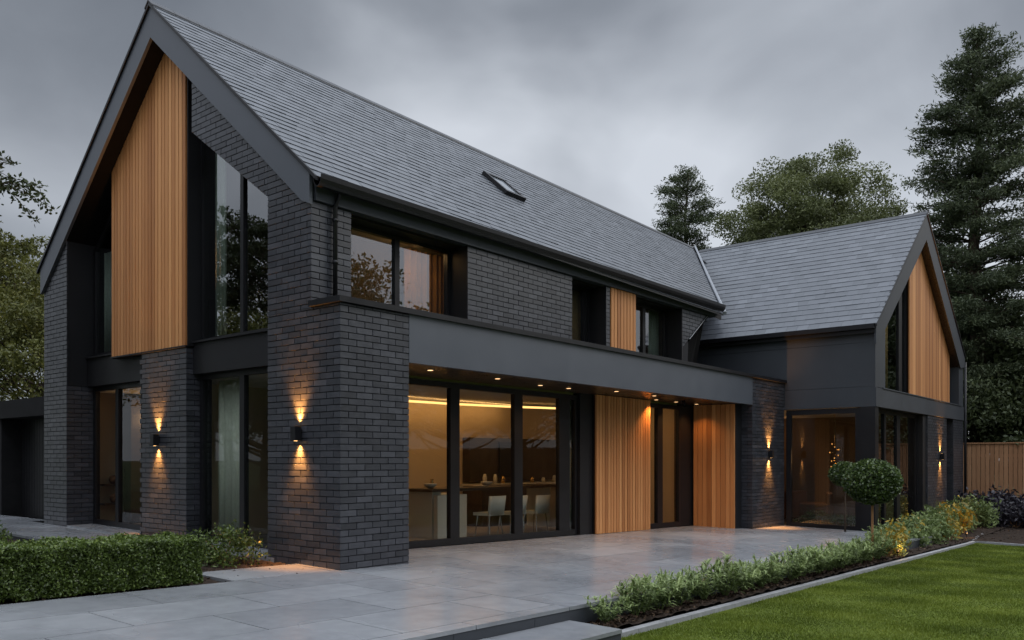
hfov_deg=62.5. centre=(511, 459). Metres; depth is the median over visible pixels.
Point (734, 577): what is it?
border plant
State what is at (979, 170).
pine tree
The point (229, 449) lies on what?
curtain
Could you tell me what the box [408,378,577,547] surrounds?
sliding door
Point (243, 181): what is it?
window
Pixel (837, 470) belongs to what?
topiary tree
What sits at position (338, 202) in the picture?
house
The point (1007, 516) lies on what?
purple shrub
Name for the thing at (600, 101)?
sky
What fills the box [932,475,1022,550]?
ground
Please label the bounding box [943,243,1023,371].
broadleaf tree
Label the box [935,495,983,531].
garden shrub
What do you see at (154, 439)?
wall light
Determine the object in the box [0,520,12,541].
garden shrub
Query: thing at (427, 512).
kitchen island
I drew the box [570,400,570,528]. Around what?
curtain
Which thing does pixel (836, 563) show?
border plant
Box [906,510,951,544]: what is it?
garden shrub
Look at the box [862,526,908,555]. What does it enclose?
garden shrub
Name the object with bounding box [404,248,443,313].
curtain
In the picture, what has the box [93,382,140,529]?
glass door
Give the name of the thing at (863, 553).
border plant
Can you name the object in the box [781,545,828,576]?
border plant
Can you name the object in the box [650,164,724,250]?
pine tree
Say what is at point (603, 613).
border plant
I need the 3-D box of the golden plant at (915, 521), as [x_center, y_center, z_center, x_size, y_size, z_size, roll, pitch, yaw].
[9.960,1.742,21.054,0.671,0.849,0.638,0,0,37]
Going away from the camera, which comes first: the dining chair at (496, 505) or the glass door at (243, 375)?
the glass door at (243, 375)
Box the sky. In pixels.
[0,0,1023,433]
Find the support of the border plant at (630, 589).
on the soil
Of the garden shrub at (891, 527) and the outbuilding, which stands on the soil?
the garden shrub at (891, 527)
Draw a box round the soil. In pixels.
[0,520,1023,627]
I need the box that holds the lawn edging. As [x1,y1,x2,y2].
[621,528,1023,637]
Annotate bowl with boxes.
[423,483,436,488]
[480,481,492,485]
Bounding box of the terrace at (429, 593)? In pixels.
[0,526,931,639]
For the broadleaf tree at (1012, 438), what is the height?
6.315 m
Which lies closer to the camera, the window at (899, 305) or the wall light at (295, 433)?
the wall light at (295, 433)
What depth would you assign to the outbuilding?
20.12 m
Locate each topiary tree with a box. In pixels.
[827,461,853,531]
[841,458,903,559]
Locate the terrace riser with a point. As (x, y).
(586, 614)
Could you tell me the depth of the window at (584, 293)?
17.84 m
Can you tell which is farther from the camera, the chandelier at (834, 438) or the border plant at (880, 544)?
the chandelier at (834, 438)
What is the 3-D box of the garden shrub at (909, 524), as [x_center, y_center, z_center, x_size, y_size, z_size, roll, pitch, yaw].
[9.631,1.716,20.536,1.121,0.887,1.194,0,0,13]
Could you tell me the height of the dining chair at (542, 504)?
0.844 m
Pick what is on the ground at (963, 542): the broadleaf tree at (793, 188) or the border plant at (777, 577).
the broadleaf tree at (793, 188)
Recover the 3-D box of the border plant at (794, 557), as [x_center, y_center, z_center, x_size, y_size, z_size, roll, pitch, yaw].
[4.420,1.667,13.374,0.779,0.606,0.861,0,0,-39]
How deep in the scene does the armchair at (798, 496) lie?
27.05 m
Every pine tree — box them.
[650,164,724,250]
[901,22,1023,494]
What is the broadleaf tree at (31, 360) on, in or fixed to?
on the ground at (963, 542)
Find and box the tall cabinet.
[123,398,140,522]
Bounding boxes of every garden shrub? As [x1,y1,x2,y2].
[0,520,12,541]
[182,517,275,567]
[862,518,914,548]
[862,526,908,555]
[893,512,931,546]
[903,505,957,540]
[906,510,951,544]
[917,504,966,535]
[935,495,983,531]
[955,493,1001,527]
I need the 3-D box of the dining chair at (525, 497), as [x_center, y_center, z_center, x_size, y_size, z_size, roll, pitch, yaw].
[0.015,1.175,17.834,0.540,0.844,0.525,0,0,39]
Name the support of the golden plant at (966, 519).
on the soil
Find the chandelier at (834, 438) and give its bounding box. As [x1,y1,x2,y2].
[829,414,838,466]
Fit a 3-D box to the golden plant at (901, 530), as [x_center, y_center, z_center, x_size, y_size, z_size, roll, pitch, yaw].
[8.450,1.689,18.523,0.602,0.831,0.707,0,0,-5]
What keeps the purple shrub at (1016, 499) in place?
on the soil
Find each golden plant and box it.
[876,527,901,556]
[885,519,911,553]
[897,513,924,530]
[938,501,956,517]
[938,509,962,539]
[954,502,977,533]
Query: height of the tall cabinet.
2.640 m
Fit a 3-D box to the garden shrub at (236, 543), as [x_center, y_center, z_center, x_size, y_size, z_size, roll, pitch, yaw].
[-4.198,1.174,12.091,1.545,0.710,1.345,0,0,37]
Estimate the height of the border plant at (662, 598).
0.557 m
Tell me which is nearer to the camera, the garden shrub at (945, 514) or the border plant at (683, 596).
the border plant at (683, 596)
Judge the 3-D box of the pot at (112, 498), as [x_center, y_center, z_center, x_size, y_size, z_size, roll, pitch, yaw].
[-8.388,0.818,17.784,0.175,0.180,0.180,0,0,39]
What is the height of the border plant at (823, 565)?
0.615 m
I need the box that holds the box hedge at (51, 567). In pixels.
[0,530,203,602]
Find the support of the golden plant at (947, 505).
on the soil
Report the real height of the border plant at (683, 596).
0.539 m
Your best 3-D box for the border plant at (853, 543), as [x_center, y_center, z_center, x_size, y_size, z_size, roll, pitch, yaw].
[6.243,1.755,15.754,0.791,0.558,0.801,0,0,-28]
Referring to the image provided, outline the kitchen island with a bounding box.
[408,483,555,538]
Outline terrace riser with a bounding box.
[427,538,931,639]
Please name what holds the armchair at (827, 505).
on the house
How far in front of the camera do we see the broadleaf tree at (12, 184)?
13.21 m
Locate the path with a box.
[0,515,113,539]
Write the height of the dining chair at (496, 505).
0.844 m
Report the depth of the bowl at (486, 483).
18.42 m
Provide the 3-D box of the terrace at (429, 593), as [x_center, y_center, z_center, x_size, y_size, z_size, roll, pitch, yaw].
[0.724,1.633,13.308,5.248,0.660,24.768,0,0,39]
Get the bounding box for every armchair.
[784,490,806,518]
[799,492,832,521]
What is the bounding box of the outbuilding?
[0,396,44,519]
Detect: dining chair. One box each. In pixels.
[473,496,505,535]
[497,495,527,533]
[523,495,550,531]
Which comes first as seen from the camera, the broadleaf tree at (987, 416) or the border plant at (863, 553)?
the border plant at (863, 553)
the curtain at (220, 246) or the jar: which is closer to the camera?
the curtain at (220, 246)
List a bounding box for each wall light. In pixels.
[150,434,159,445]
[290,426,301,440]
[768,450,773,457]
[940,453,944,459]
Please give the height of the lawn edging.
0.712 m
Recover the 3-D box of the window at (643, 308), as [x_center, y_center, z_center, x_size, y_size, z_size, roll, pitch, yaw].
[3.048,-2.890,19.741,0.090,1.460,2.150,0,0,39]
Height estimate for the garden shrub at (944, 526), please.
1.009 m
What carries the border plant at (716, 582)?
on the soil
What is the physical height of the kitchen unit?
2.210 m
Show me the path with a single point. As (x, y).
(25, 527)
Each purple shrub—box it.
[956,484,1022,522]
[978,496,1023,527]
[1007,493,1023,520]
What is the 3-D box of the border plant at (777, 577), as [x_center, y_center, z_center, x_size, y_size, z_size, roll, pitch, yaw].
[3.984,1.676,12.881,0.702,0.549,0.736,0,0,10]
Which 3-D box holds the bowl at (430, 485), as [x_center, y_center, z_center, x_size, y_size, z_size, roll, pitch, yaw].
[-1.641,0.529,16.927,0.276,0.100,0.280,0,0,39]
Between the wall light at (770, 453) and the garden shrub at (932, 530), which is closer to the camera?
the garden shrub at (932, 530)
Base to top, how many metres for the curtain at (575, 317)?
1.880 m
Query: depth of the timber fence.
31.15 m
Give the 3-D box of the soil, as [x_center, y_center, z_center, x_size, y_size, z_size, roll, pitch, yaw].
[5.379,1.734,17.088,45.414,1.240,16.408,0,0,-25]
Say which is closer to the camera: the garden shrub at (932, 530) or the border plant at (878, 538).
the border plant at (878, 538)
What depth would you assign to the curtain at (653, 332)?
20.52 m
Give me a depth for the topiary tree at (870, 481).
16.45 m
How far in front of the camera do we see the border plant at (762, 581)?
12.42 m
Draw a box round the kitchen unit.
[461,437,555,526]
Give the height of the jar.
0.235 m
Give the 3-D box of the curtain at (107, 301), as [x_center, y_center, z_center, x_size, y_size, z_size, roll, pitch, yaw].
[-8.090,-3.100,17.020,0.627,2.200,0.071,0,0,39]
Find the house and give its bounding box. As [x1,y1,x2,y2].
[36,0,966,569]
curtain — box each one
[104,251,111,351]
[215,152,226,335]
[219,379,238,536]
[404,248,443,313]
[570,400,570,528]
[571,289,579,340]
[648,310,658,355]
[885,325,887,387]
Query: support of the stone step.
on the ground at (963, 542)
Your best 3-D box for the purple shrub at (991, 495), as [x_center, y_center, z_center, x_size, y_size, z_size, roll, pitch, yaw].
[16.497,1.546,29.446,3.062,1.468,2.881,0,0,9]
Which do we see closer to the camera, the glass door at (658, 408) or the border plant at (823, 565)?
the border plant at (823, 565)
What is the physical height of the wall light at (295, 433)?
0.211 m
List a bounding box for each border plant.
[584,592,636,622]
[611,574,668,615]
[629,566,687,608]
[657,566,704,604]
[676,560,728,599]
[693,551,758,595]
[721,558,768,589]
[744,555,790,587]
[756,553,794,583]
[765,546,813,579]
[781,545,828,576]
[796,544,842,573]
[815,540,853,570]
[822,540,862,567]
[831,538,871,565]
[848,531,887,560]
[848,537,879,562]
[861,531,900,558]
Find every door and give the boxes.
[22,418,44,519]
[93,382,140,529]
[200,367,268,548]
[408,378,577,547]
[650,403,680,528]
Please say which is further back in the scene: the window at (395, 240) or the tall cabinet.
the tall cabinet
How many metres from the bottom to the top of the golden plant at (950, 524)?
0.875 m
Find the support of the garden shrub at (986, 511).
on the soil
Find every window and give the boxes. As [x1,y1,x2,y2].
[93,211,111,355]
[201,140,267,339]
[350,223,449,315]
[572,285,588,341]
[636,303,665,356]
[896,294,901,391]
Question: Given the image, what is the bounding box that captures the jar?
[493,474,496,482]
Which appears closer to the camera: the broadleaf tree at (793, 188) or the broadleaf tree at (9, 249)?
the broadleaf tree at (9, 249)
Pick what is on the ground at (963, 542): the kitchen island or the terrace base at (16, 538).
the terrace base at (16, 538)
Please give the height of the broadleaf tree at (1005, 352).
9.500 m
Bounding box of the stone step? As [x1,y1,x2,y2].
[480,620,621,639]
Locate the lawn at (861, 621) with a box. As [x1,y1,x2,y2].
[633,545,1023,639]
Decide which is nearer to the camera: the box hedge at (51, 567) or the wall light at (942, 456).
the box hedge at (51, 567)
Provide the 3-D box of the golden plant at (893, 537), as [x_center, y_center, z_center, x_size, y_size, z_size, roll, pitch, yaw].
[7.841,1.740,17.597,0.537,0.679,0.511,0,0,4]
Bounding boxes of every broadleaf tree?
[0,150,59,225]
[0,221,49,397]
[0,253,44,400]
[706,138,910,245]
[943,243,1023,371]
[962,366,1023,442]
[963,308,1023,422]
[963,378,1023,461]
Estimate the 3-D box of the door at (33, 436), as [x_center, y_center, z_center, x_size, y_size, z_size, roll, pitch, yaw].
[-10.721,0.318,19.519,2.940,2.565,0.040,0,0,39]
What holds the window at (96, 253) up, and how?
in the house
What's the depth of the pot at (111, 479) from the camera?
17.70 m
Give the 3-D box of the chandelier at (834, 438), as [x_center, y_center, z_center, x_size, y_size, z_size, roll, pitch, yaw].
[9.666,-0.540,25.248,0.309,1.720,0.244,0,0,39]
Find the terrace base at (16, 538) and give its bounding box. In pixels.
[0,521,595,633]
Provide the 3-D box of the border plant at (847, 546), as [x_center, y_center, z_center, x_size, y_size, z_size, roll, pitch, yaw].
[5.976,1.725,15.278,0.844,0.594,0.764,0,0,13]
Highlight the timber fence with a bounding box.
[963,442,1023,497]

